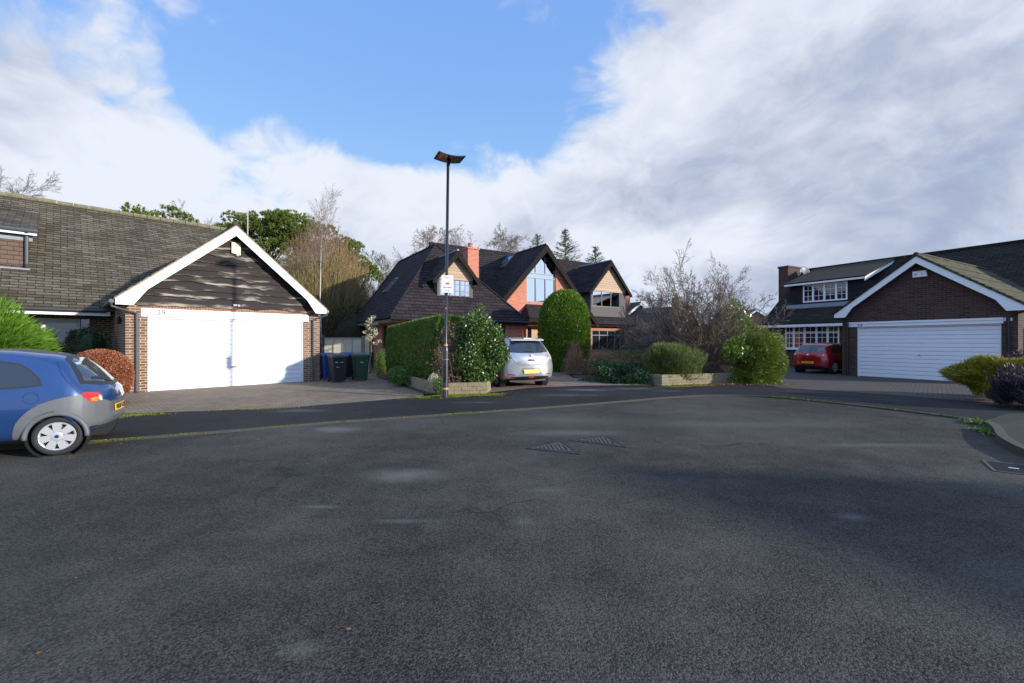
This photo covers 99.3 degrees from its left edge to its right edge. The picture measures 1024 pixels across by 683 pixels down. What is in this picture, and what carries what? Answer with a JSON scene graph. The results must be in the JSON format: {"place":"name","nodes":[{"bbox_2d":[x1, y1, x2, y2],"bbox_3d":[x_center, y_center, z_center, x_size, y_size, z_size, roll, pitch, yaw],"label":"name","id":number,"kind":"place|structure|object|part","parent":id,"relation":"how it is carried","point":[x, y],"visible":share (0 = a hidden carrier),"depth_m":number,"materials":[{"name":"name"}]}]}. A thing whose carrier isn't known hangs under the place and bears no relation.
{"place":"outdoors","nodes":[
{"label":"outdoors","id":0,"kind":"place"},
{"bbox_2d":[0,191,328,392],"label":"brick house","id":1,"kind":"structure","parent":0,"point":[172,304],"depth_m":14.25,"materials":[{"name":"brown brick"}]},
{"bbox_2d":[11,318,79,351],"bbox_3d":[-15.002,0.350,13.908,0.090,2.200,1.710,0,0,44],"label":"window","id":2,"kind":"structure","parent":1,"relation":"in","point":[64,326],"depth_m":14.20,"materials":[{"name":"clear glass"}]},
{"bbox_2d":[150,319,300,390],"bbox_3d":[-8.972,0.395,14.033,0.080,2.110,4.250,0,0,44],"label":"garage door","id":3,"kind":"structure","parent":1,"relation":"in","point":[185,354],"depth_m":13.79,"materials":[{"name":"white paint"}]},
{"bbox_2d":[228,211,247,233],"bbox_3d":[-11.475,-3.608,18.250,1.052,3.716,0.321,0,0,0],"label":"tv aerial","id":4,"kind":"object","parent":1,"relation":"attached to","point":[247,219],"visible":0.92,"depth_m":18.18,"materials":[{"name":"grey metal"}]},
{"bbox_2d":[124,369,423,412],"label":"driveway","id":5,"kind":"structure","parent":0,"point":[372,387],"depth_m":11.56,"materials":[{"name":"grey concrete"}]},
{"bbox_2d":[76,348,134,395],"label":"copper bush","id":6,"kind":"object","parent":5,"relation":"on","point":[118,367],"visible":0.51,"depth_m":9.71,"materials":[{"name":"brown plant"}]},
{"bbox_2d":[320,353,328,379],"bbox_3d":[-6.876,0.926,16.282,0.594,1.014,0.763,0,0,-39],"label":"wheelie bin","id":7,"kind":"object","parent":5,"relation":"on","point":[324,368],"visible":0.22,"depth_m":15.97,"materials":[{"name":"blue plastic"}]},
{"bbox_2d":[327,353,348,381],"bbox_3d":[-6.206,0.926,15.482,0.594,1.014,0.763,0,0,-39],"label":"wheelie bin","id":8,"kind":"object","parent":5,"relation":"on","point":[337,363],"visible":1,"depth_m":15.25,"materials":[{"name":"grey plastic"}]},
{"bbox_2d":[324,338,360,352],"bbox_3d":[-7.952,0.608,20.492,1.780,1.585,0.075,0,0,0],"label":"garden fence","id":9,"kind":"object","parent":5,"relation":"on","point":[335,345],"visible":0.48,"depth_m":20.48,"materials":[{"name":"grey wood"}]},
{"bbox_2d":[341,352,353,376],"bbox_3d":[-6.376,0.926,16.982,0.594,1.014,0.763,0,0,-39],"label":"wheelie bin","id":10,"kind":"object","parent":5,"relation":"on","point":[349,369],"visible":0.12,"depth_m":16.71,"materials":[{"name":"blue plastic"}]},
{"bbox_2d":[351,353,369,379],"bbox_3d":[-5.640,0.926,16.186,0.594,1.014,0.763,0,0,-29],"label":"wheelie bin","id":11,"kind":"object","parent":5,"relation":"on","point":[360,363],"visible":1,"depth_m":15.93,"materials":[{"name":"green plastic"}]},
{"bbox_2d":[361,336,364,352],"bbox_3d":[-7.003,0.593,20.500,0.133,1.715,0.120,0,0,0],"label":"fence post","id":12,"kind":"object","parent":5,"relation":"on","point":[362,344],"visible":0.61,"depth_m":20.44,"materials":[{"name":"grey wood"}]},
{"bbox_2d":[365,336,370,371],"bbox_3d":[-6.813,0.593,20.400,0.245,1.715,0.400,0,0,0],"label":"fence post","id":13,"kind":"object","parent":5,"relation":"on","point":[367,346],"visible":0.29,"depth_m":20.44,"materials":[{"name":"grey wood"}]},
{"bbox_2d":[370,350,373,367],"bbox_3d":[-7.057,0.926,22.641,0.594,1.014,0.763,0,0,-10],"label":"wheelie bin","id":14,"kind":"object","parent":5,"relation":"on","point":[372,359],"visible":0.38,"depth_m":22.31,"materials":[{"name":"green plastic"}]},
{"bbox_2d":[363,315,381,373],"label":"variegated shrub","id":15,"kind":"object","parent":5,"relation":"on","point":[368,338],"visible":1,"depth_m":19.18,"materials":[{"name":"grey plant"}]},
{"bbox_2d":[377,373,435,393],"bbox_3d":[-4.123,1.416,18.210,2.961,0.001,13.788,0,0,-18],"label":"flower bed","id":16,"kind":"object","parent":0,"point":[382,376],"visible":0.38,"depth_m":14.01,"materials":[{"name":"soil"}]},
{"bbox_2d":[374,348,387,373],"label":"round bush","id":17,"kind":"object","parent":16,"relation":"on","point":[379,364],"visible":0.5,"depth_m":18.68,"materials":[{"name":"green plant"}]},
{"bbox_2d":[387,365,418,384],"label":"leafy plant","id":18,"kind":"object","parent":16,"relation":"on","point":[400,375],"visible":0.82,"depth_m":13.81,"materials":[{"name":"green plant"}]},
{"bbox_2d":[384,313,465,379],"bbox_3d":[-3.166,0.296,15.284,1.494,2.330,5.388,0,0,-34],"label":"clipped hedge","id":19,"kind":"object","parent":16,"relation":"on","point":[410,344],"visible":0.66,"depth_m":14.10,"materials":[{"name":"green plant"}]},
{"bbox_2d":[426,318,468,382],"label":"bare bush","id":20,"kind":"object","parent":16,"relation":"on","point":[452,378],"visible":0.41,"depth_m":12.30,"materials":[{"name":"brown plant"}]},
{"bbox_2d":[408,376,490,394],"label":"garden wall","id":21,"kind":"structure","parent":16,"relation":"on","point":[461,387],"depth_m":11.95,"materials":[{"name":"stone"}]},
{"bbox_2d":[428,373,439,387],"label":"silvery plant","id":22,"kind":"object","parent":21,"relation":"on","point":[433,376],"visible":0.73,"depth_m":11.72,"materials":[{"name":"beige plant"}]},
{"bbox_2d":[449,308,511,382],"bbox_3d":[-0.961,0.186,12.790,1.956,2.344,1.825,0,0,0],"label":"holly bush","id":23,"kind":"object","parent":16,"relation":"on","point":[482,350],"visible":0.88,"depth_m":12.32,"materials":[{"name":"green plant"}]},
{"bbox_2d":[476,302,484,313],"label":"holly shoot","id":24,"kind":"object","parent":23,"relation":"on","point":[480,304],"visible":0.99,"depth_m":12.77,"materials":[{"name":"green plant"}]},
{"bbox_2d":[0,396,1023,682],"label":"road","id":25,"kind":"structure","parent":0,"point":[738,540],"depth_m":3.01,"materials":[{"name":"grey asphalt"}]},
{"bbox_2d":[0,348,124,457],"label":"blue car","id":26,"kind":"object","parent":25,"relation":"on","point":[55,403],"visible":1,"depth_m":5.54,"materials":[{"name":"paint"}]},
{"bbox_3d":[-6.546,0.411,5.145,1.385,0.333,0.103,0,0,-30],"label":"side window","id":27,"kind":"part","parent":26,"relation":"part of","materials":[{"name":"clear glass"}]},
{"bbox_2d":[89,409,512,441],"bbox_3d":[-2.958,1.416,7.714,7.003,0.041,0.280,0,0,-26],"label":"moss","id":28,"kind":"object","parent":25,"relation":"on","point":[274,426],"visible":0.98,"depth_m":7.25,"materials":[{"name":"green plant"}]},
{"bbox_2d":[35,422,1021,671],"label":"fallen leaves","id":29,"kind":"object","parent":25,"relation":"on","point":[348,629],"visible":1,"depth_m":2.19,"materials":[{"name":"brown plant"}]},
{"bbox_2d":[524,441,580,454],"bbox_3d":[0.481,1.469,5.888,0.630,0.062,0.794,0,0,-13],"label":"manhole cover","id":30,"kind":"object","parent":25,"relation":"on","point":[559,446],"visible":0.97,"depth_m":5.88,"materials":[{"name":"metal"}]},
{"bbox_2d":[568,436,625,447],"bbox_3d":[1.331,1.469,6.405,0.584,0.062,0.857,0,0,-61],"label":"manhole cover","id":31,"kind":"object","parent":25,"relation":"on","point":[604,440],"visible":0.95,"depth_m":6.30,"materials":[{"name":"metal"}]},
{"bbox_2d":[767,396,989,427],"bbox_3d":[7.652,1.417,9.305,0.976,0.056,4.429,0,0,-17],"label":"moss","id":32,"kind":"object","parent":25,"relation":"on","point":[874,406],"visible":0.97,"depth_m":9.23,"materials":[{"name":"green plant"}]},
{"bbox_2d":[958,417,994,435],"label":"weeds","id":33,"kind":"object","parent":25,"relation":"on","point":[983,430],"visible":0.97,"depth_m":7.13,"materials":[{"name":"green plant"}]},
{"bbox_2d":[981,460,1023,474],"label":"gully grate","id":34,"kind":"object","parent":25,"relation":"on","point":[995,466],"visible":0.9,"depth_m":5.00,"materials":[{"name":"metal"}]},
{"bbox_2d":[0,384,1023,446],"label":"pavement","id":35,"kind":"structure","parent":0,"point":[169,423],"depth_m":9.56,"materials":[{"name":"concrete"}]},
{"bbox_2d":[122,392,505,417],"bbox_3d":[-3.983,1.416,10.061,9.954,0.043,1.250,0,0,-27],"label":"moss","id":36,"kind":"object","parent":35,"relation":"on","point":[420,397],"visible":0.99,"depth_m":11.02,"materials":[{"name":"green plant"}]},
{"bbox_2d":[434,376,441,394],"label":"ivy tuft","id":37,"kind":"object","parent":35,"relation":"on","point":[439,386],"visible":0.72,"depth_m":11.52,"materials":[{"name":"green plant"}]},
{"bbox_2d":[434,151,465,397],"bbox_3d":[-1.568,-1.607,10.931,0.690,6.075,0.518,0,0,-24],"label":"street lamp","id":38,"kind":"object","parent":35,"relation":"on","point":[448,159],"visible":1,"depth_m":11.02,"materials":[{"name":"black metal"}]},
{"bbox_2d":[443,365,445,381],"bbox_3d":[-1.698,0.810,10.978,0.075,0.440,0.008,0,0,0],"label":"access door","id":39,"kind":"structure","parent":38,"relation":"in","point":[444,366],"depth_m":10.97,"materials":[{"name":"black paint"}]},
{"bbox_2d":[442,275,452,292],"bbox_3d":[-1.632,-1.451,10.995,0.292,0.435,0.040,0,0,-12],"label":"street sign","id":40,"kind":"object","parent":38,"relation":"attached to","point":[447,283],"visible":1,"depth_m":10.98,"materials":[{"name":"white plastic"}]},
{"bbox_2d":[628,383,795,387],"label":"moss","id":41,"kind":"object","parent":35,"relation":"on","point":[705,385],"visible":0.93,"depth_m":13.97,"materials":[{"name":"green plant"}]},
{"bbox_2d":[665,383,777,386],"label":"leaf litter","id":42,"kind":"object","parent":35,"relation":"on","point":[706,384],"visible":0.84,"depth_m":14.28,"materials":[{"name":"brown plant"}]},
{"bbox_2d":[0,0,1023,323],"label":"sky","id":43,"kind":"structure","parent":0,"point":[767,135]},
{"bbox_2d":[278,373,779,427],"bbox_3d":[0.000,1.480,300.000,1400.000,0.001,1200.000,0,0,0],"label":"ground","id":44,"kind":"structure","parent":0,"point":[523,388],"depth_m":14.64,"materials":[{"name":"brown soil"}]},
{"bbox_2d":[0,164,61,197],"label":"bare tree","id":45,"kind":"object","parent":44,"relation":"on","point":[25,188],"visible":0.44,"depth_m":28.07,"materials":[{"name":"brown plant"}]},
{"bbox_2d":[0,294,64,351],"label":"feathery conifer","id":46,"kind":"object","parent":44,"relation":"on","point":[20,332],"visible":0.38,"depth_m":11.08,"materials":[{"name":"green plant"}]},
{"bbox_2d":[63,324,111,353],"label":"evergreen shrub","id":47,"kind":"object","parent":44,"relation":"on","point":[83,340],"visible":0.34,"depth_m":13.33,"materials":[{"name":"green plant"}]},
{"bbox_2d":[119,201,159,216],"bbox_3d":[-29.110,-4.734,34.040,2.897,12.375,2.641,0,0,-35],"label":"pine tree","id":48,"kind":"object","parent":44,"relation":"on","point":[137,209],"visible":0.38,"depth_m":33.81,"materials":[{"name":"green plant"}]},
{"bbox_2d":[148,203,198,222],"bbox_3d":[-27.929,-4.969,36.009,4.439,12.845,2.558,0,0,0],"label":"pine tree","id":49,"kind":"object","parent":44,"relation":"on","point":[177,214],"visible":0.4,"depth_m":35.84,"materials":[{"name":"green plant"}]},
{"bbox_2d":[166,198,215,224],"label":"bare tree","id":50,"kind":"object","parent":44,"relation":"on","point":[207,221],"visible":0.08,"depth_m":46.66,"materials":[{"name":"plant"}]},
{"bbox_2d":[217,210,259,230],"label":"pine tree","id":51,"kind":"object","parent":44,"relation":"on","point":[238,219],"visible":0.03,"depth_m":43.51,"materials":[{"name":"green plant"}]},
{"bbox_2d":[212,208,318,273],"bbox_3d":[-22.730,-5.608,40.071,9.799,14.122,6.275,0,0,0],"label":"pine tree","id":52,"kind":"object","parent":44,"relation":"on","point":[271,225],"visible":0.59,"depth_m":38.78,"materials":[{"name":"green plant"}]},
{"bbox_2d":[295,182,343,349],"bbox_3d":[-11.257,-3.988,25.731,2.758,10.880,2.620,0,0,29],"label":"birch tree","id":53,"kind":"object","parent":44,"relation":"on","point":[322,230],"visible":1,"depth_m":25.67,"materials":[{"name":"brown plant"}]},
{"bbox_2d":[322,336,324,352],"bbox_3d":[-8.870,0.588,20.500,0.092,1.725,0.120,0,0,0],"label":"fence post","id":54,"kind":"object","parent":44,"relation":"on","point":[323,337],"visible":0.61,"depth_m":20.44,"materials":[{"name":"grey wood"}]},
{"bbox_2d":[273,219,378,352],"bbox_3d":[-12.591,-3.397,28.929,9.029,9.796,7.912,0,0,0],"label":"willow tree","id":55,"kind":"object","parent":44,"relation":"on","point":[338,288],"visible":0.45,"depth_m":27.71,"materials":[{"name":"brown plant"}]},
{"bbox_2d":[298,221,364,267],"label":"pine tree","id":56,"kind":"object","parent":44,"relation":"on","point":[359,244],"visible":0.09,"depth_m":43.04,"materials":[{"name":"green plant"}]},
{"bbox_2d":[320,303,386,352],"bbox_3d":[-8.529,-0.427,24.384,5.186,3.772,3.033,0,0,0],"label":"dark thicket","id":57,"kind":"object","parent":44,"relation":"on","point":[347,327],"visible":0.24,"depth_m":23.77,"materials":[{"name":"plant"}]},
{"bbox_2d":[329,235,383,282],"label":"pine tree","id":58,"kind":"object","parent":44,"relation":"on","point":[375,270],"visible":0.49,"depth_m":40.55,"materials":[{"name":"green plant"}]},
{"bbox_2d":[361,250,398,291],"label":"bare tree","id":59,"kind":"object","parent":44,"relation":"on","point":[379,263],"visible":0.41,"depth_m":48.64,"materials":[{"name":"grey plant"}]},
{"bbox_2d":[385,224,455,269],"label":"birch tree","id":60,"kind":"object","parent":44,"relation":"on","point":[427,241],"visible":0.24,"depth_m":53.18,"materials":[{"name":"brown plant"}]},
{"bbox_2d":[440,225,479,247],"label":"bare tree","id":61,"kind":"object","parent":44,"relation":"on","point":[455,241],"visible":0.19,"depth_m":67.37,"materials":[{"name":"plant"}]},
{"bbox_2d":[0,395,968,449],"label":"kerb","id":62,"kind":"structure","parent":44,"relation":"on","point":[225,431],"depth_m":8.25,"materials":[{"name":"concrete"}]},
{"bbox_2d":[356,242,635,369],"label":"brick house","id":63,"kind":"structure","parent":44,"relation":"on","point":[511,292],"depth_m":24.54,"materials":[{"name":"grey tile"}]},
{"bbox_2d":[384,326,386,348],"bbox_3d":[-5.984,-0.025,20.804,0.050,1.450,0.867,0,0,-33],"label":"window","id":64,"kind":"structure","parent":63,"relation":"in","point":[385,332],"depth_m":20.90,"materials":[{"name":"black glass"}]},
{"bbox_2d":[527,327,537,337],"bbox_3d":[1.389,0.325,24.911,1.450,2.250,0.120,0,0,-33],"label":"window","id":65,"kind":"structure","parent":63,"relation":"in","point":[532,332],"depth_m":24.74,"materials":[{"name":"beige glass"}]},
{"bbox_2d":[527,255,554,302],"bbox_3d":[1.643,-3.685,25.080,2.090,2.930,0.094,0,0,-33],"label":"window","id":66,"kind":"structure","parent":63,"relation":"in","point":[541,280],"depth_m":25.12,"materials":[{"name":"glass"}]},
{"bbox_2d":[591,330,624,351],"bbox_3d":[6.436,-0.060,28.958,3.182,1.420,0.130,0,0,-33],"label":"window","id":67,"kind":"structure","parent":63,"relation":"in","point":[599,337],"depth_m":28.80,"materials":[{"name":"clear glass"}]},
{"bbox_2d":[483,222,530,252],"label":"birch tree","id":68,"kind":"object","parent":44,"relation":"on","point":[508,243],"visible":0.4,"depth_m":54.47,"materials":[{"name":"brown plant"}]},
{"bbox_2d":[527,234,542,248],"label":"spruce tree","id":69,"kind":"object","parent":44,"relation":"on","point":[536,236],"visible":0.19,"depth_m":45.91,"materials":[{"name":"green plant"}]},
{"bbox_2d":[552,228,581,260],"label":"spruce tree","id":70,"kind":"object","parent":44,"relation":"on","point":[565,241],"visible":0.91,"depth_m":45.90,"materials":[{"name":"green plant"}]},
{"bbox_2d":[585,246,605,262],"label":"spruce tree","id":71,"kind":"object","parent":44,"relation":"on","point":[595,255],"visible":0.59,"depth_m":43.88,"materials":[{"name":"green plant"}]},
{"bbox_2d":[625,296,646,314],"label":"brick house","id":72,"kind":"structure","parent":44,"relation":"on","point":[628,304],"depth_m":51.91,"materials":[{"name":"brown paint"}]},
{"bbox_2d":[635,293,670,312],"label":"distant house roof","id":73,"kind":"object","parent":44,"relation":"on","point":[649,296],"visible":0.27,"depth_m":50.26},
{"bbox_2d":[630,293,696,340],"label":"brick house","id":74,"kind":"structure","parent":44,"relation":"on","point":[642,315],"depth_m":48.97,"materials":[{"name":"white paint"}]},
{"bbox_2d":[703,286,737,314],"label":"bare tree","id":75,"kind":"object","parent":44,"relation":"on","point":[723,299],"visible":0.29,"depth_m":41.83,"materials":[{"name":"plant"}]},
{"bbox_2d":[760,239,1023,380],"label":"brick house","id":76,"kind":"structure","parent":44,"relation":"on","point":[922,316],"depth_m":17.01,"materials":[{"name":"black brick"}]},
{"bbox_2d":[796,266,809,274],"bbox_3d":[18.072,-4.365,26.945,0.745,0.604,0.432,0,0,16],"label":"satellite dish","id":77,"kind":"object","parent":76,"relation":"attached to","point":[804,270],"visible":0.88,"depth_m":27.01,"materials":[{"name":"white metal"}]},
{"bbox_2d":[785,326,838,349],"bbox_3d":[16.272,-0.196,23.712,0.170,1.308,2.810,0,0,-29],"label":"window","id":78,"kind":"structure","parent":76,"relation":"in","point":[796,336],"depth_m":23.82,"materials":[{"name":"glass"}]},
{"bbox_2d":[859,325,999,380],"bbox_3d":[15.237,0.450,16.170,0.115,2.000,3.950,0,0,-29],"label":"garage door","id":79,"kind":"structure","parent":76,"relation":"in","point":[918,353],"depth_m":16.21,"materials":[{"name":"white paint"}]},
{"bbox_2d":[788,388,1021,404],"bbox_3d":[10.477,1.433,11.038,0.303,0.033,6.151,0,0,-41],"label":"kerb edging","id":80,"kind":"object","parent":44,"relation":"on","point":[903,395],"visible":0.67,"depth_m":11.42,"materials":[{"name":"concrete"}]},
{"bbox_2d":[982,420,1023,456],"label":"kerb","id":81,"kind":"structure","parent":44,"relation":"on","point":[1003,438],"depth_m":6.06,"materials":[{"name":"concrete"}]},
{"bbox_2d":[487,372,644,392],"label":"driveway","id":82,"kind":"structure","parent":0,"point":[557,379],"depth_m":14.76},
{"bbox_2d":[493,336,552,386],"bbox_3d":[-0.242,0.647,15.240,1.820,1.663,4.162,0,0,-24],"label":"silver car","id":83,"kind":"object","parent":82,"relation":"on","point":[530,360],"visible":0.52,"depth_m":13.46,"materials":[{"name":"paint"}]},
{"bbox_3d":[0.495,0.169,13.586,1.360,0.380,0.330,0,0,-24],"label":"rear window","id":84,"kind":"part","parent":83,"relation":"part of","materials":[{"name":"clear glass"}]},
{"bbox_2d":[570,373,654,384],"bbox_3d":[6.250,1.416,21.125,7.500,0.001,13.750,0,0,0],"label":"flower bed","id":85,"kind":"object","parent":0,"point":[581,375],"visible":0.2,"depth_m":18.13,"materials":[{"name":"soil"}]},
{"bbox_2d":[537,289,591,371],"bbox_3d":[2.539,-0.564,21.313,2.680,4.095,2.651,0,0,0],"label":"clipped egg tree","id":86,"kind":"object","parent":85,"relation":"on","point":[563,319],"visible":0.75,"depth_m":20.40,"materials":[{"name":"green plant"}]},
{"bbox_2d":[560,341,588,374],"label":"brown shrub","id":87,"kind":"object","parent":85,"relation":"on","point":[574,364],"visible":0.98,"depth_m":18.81,"materials":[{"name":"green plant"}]},
{"bbox_2d":[582,346,613,374],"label":"brown shrub","id":88,"kind":"object","parent":85,"relation":"on","point":[590,370],"visible":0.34,"depth_m":18.45,"materials":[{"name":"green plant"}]},
{"bbox_2d":[572,358,653,384],"bbox_3d":[3.612,1.006,15.259,2.828,0.880,2.118,0,0,0],"label":"ivy mass","id":89,"kind":"object","parent":85,"relation":"on","point":[627,372],"visible":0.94,"depth_m":14.91,"materials":[{"name":"green plant"}]},
{"bbox_2d":[596,348,645,369],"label":"mounded shrub","id":90,"kind":"object","parent":85,"relation":"on","point":[624,356],"visible":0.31,"depth_m":17.04,"materials":[{"name":"green plant"}]},
{"bbox_2d":[619,314,661,341],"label":"bare shrub","id":91,"kind":"object","parent":85,"relation":"on","point":[644,335],"depth_m":20.50,"materials":[{"name":"brown plant"}]},
{"bbox_2d":[595,324,732,366],"bbox_3d":[7.323,0.215,19.493,7.279,2.461,2.270,0,0,0],"label":"dark hedge","id":92,"kind":"object","parent":85,"relation":"on","point":[628,348],"visible":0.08,"depth_m":19.36,"materials":[{"name":"green plant"}]},
{"bbox_2d":[641,341,708,381],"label":"green bush","id":93,"kind":"object","parent":85,"relation":"on","point":[661,358],"visible":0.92,"depth_m":14.38,"materials":[{"name":"green plant"}]},
{"bbox_2d":[640,333,733,372],"bbox_3d":[6.491,0.765,16.401,5.002,2.258,3.228,0,0,20],"label":"bramble thicket","id":94,"kind":"object","parent":85,"relation":"on","point":[705,369],"visible":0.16,"depth_m":15.98,"materials":[{"name":"brown plant"}]},
{"bbox_2d":[643,373,739,385],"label":"garden wall","id":95,"kind":"structure","parent":85,"relation":"on","point":[676,379],"depth_m":14.49,"materials":[{"name":"stone"}]},
{"bbox_2d":[610,238,793,369],"bbox_3d":[7.224,-1.247,17.426,6.556,5.394,5.341,0,0,0],"label":"bare tree","id":96,"kind":"object","parent":85,"relation":"on","point":[686,332],"visible":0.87,"depth_m":16.55,"materials":[{"name":"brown plant"}]},
{"bbox_2d":[707,298,754,350],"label":"laurel bush","id":97,"kind":"object","parent":85,"relation":"on","point":[744,322],"visible":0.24,"depth_m":17.30,"materials":[{"name":"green plant"}]},
{"bbox_2d":[718,335,758,362],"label":"laurel bush","id":98,"kind":"object","parent":85,"relation":"on","point":[735,348],"visible":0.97,"depth_m":14.58,"materials":[{"name":"green plant"}]},
{"bbox_2d":[727,322,790,385],"bbox_3d":[8.570,0.402,15.019,2.132,2.194,1.780,0,0,-34],"label":"round conifer","id":99,"kind":"object","parent":85,"relation":"on","point":[767,363],"visible":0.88,"depth_m":14.45,"materials":[{"name":"green plant"}]},
{"bbox_2d":[736,308,765,330],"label":"brick house","id":100,"kind":"structure","parent":0,"point":[760,315],"depth_m":59.92,"materials":[{"name":"white paint"}]},
{"bbox_2d":[726,367,1020,403],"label":"driveway","id":101,"kind":"structure","parent":0,"point":[817,379],"depth_m":14.09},
{"bbox_2d":[793,339,841,373],"bbox_3d":[14.856,0.671,20.377,3.732,1.618,1.584,0,0,-29],"label":"red car","id":102,"kind":"object","parent":101,"relation":"on","point":[827,356],"visible":0.78,"depth_m":19.35,"materials":[{"name":"paint"}]},
{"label":"rear window","id":103,"kind":"part","parent":102,"relation":"part of","materials":[{"name":"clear glass"}]},
{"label":"side window","id":104,"kind":"part","parent":102,"relation":"part of","materials":[{"name":"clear glass"}]},
{"bbox_2d":[938,353,1023,397],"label":"yellow conifer","id":105,"kind":"object","parent":101,"relation":"on","point":[973,374],"visible":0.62,"depth_m":10.41,"materials":[{"name":"green plant"}]},
{"bbox_2d":[984,360,1023,406],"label":"purple shrub","id":106,"kind":"object","parent":101,"relation":"on","point":[1013,389],"visible":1,"depth_m":9.36,"materials":[{"name":"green plant"}]},
{"bbox_2d":[1001,348,1023,358],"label":"purple shrub","id":107,"kind":"object","parent":101,"relation":"on","point":[1019,355],"visible":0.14,"depth_m":10.96,"materials":[{"name":"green plant"}]},
{"bbox_2d":[987,413,1023,443],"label":"pavement","id":108,"kind":"structure","parent":0,"point":[1012,424],"depth_m":7.30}
]}

